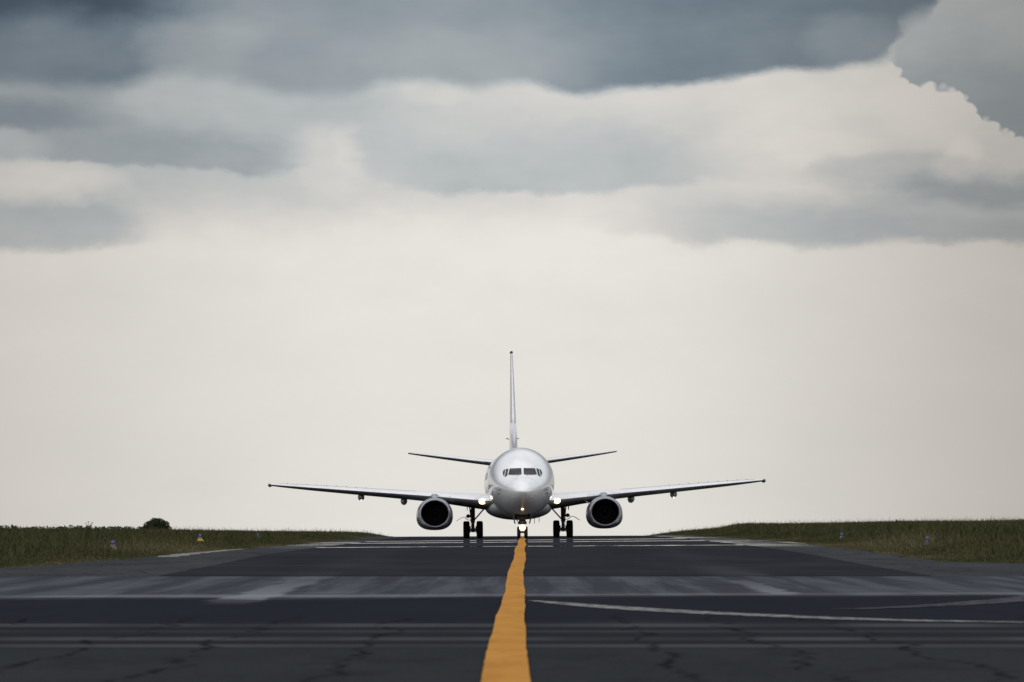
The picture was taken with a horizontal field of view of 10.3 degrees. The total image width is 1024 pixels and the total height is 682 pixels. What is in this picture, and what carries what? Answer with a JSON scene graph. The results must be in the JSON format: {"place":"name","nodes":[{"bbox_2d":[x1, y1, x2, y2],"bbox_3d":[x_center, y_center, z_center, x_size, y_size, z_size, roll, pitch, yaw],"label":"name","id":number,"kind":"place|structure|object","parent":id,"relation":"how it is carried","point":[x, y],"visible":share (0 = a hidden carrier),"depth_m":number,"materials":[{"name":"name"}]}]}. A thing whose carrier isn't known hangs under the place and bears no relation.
{"place":"outdoors","nodes":[
{"label":"outdoors","id":0,"kind":"place"},
{"bbox_2d":[0,0,1023,536],"label":"sky","id":1,"kind":"structure","parent":0,"point":[246,246],"materials":[{"name":"grey"}]},
{"bbox_2d":[0,515,1023,567],"bbox_3d":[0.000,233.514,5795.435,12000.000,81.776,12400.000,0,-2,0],"label":"ground","id":2,"kind":"structure","parent":0,"point":[873,551],"depth_m":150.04,"materials":[{"name":"green plant"}]},
{"bbox_2d":[0,524,141,529],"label":"wood","id":3,"kind":"object","parent":2,"relation":"on","point":[75,527],"visible":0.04,"depth_m":2491.47,"materials":[{"name":"green plant"}]},
{"bbox_2d":[85,521,92,531],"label":"tall weed","id":4,"kind":"object","parent":2,"relation":"on","point":[88,526],"visible":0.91,"depth_m":329.83,"materials":[{"name":"green plant"}]},
{"bbox_2d":[142,518,171,529],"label":"bush","id":5,"kind":"object","parent":2,"relation":"on","point":[157,523],"visible":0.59,"depth_m":899.03,"materials":[{"name":"green plant"}]},
{"bbox_2d":[0,576,1023,681],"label":"runway","id":6,"kind":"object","parent":2,"relation":"on","point":[246,628],"visible":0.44,"depth_m":59.24,"materials":[{"name":"grey asphalt"}]},
{"bbox_2d":[481,536,530,681],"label":"line marking","id":7,"kind":"object","parent":6,"relation":"on","point":[506,659],"visible":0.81,"depth_m":54.52,"materials":[{"name":"yellow paint"}]},
{"bbox_2d":[528,600,1023,622],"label":"faded line marking","id":8,"kind":"object","parent":6,"relation":"on","point":[667,610],"visible":1,"depth_m":70.60,"materials":[{"name":"white paint"}]},
{"bbox_2d":[838,595,1023,608],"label":"faded line marking","id":9,"kind":"object","parent":6,"relation":"on","point":[1019,598],"visible":1,"depth_m":80.63,"materials":[{"name":"paint"}]},
{"bbox_2d":[0,535,1023,575],"bbox_3d":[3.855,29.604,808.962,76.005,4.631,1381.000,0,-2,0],"label":"taxiway shoulder","id":10,"kind":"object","parent":2,"relation":"on","point":[151,566],"visible":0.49,"depth_m":145.66},
{"bbox_2d":[159,549,241,556],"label":"concrete pad","id":11,"kind":"object","parent":10,"relation":"on","point":[177,555],"visible":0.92,"depth_m":176.35,"materials":[{"name":"grey concrete"}]},
{"bbox_2d":[160,536,930,575],"bbox_3d":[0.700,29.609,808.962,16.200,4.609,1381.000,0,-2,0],"label":"taxiway","id":12,"kind":"structure","parent":2,"relation":"on","point":[545,556],"depth_m":152.06,"materials":[{"name":"grey asphalt"}]},
{"bbox_2d":[268,351,765,538],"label":"passenger jet","id":13,"kind":"object","parent":12,"relation":"on","point":[519,484],"visible":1,"depth_m":325.49,"materials":[{"name":"white paint"}]}
]}

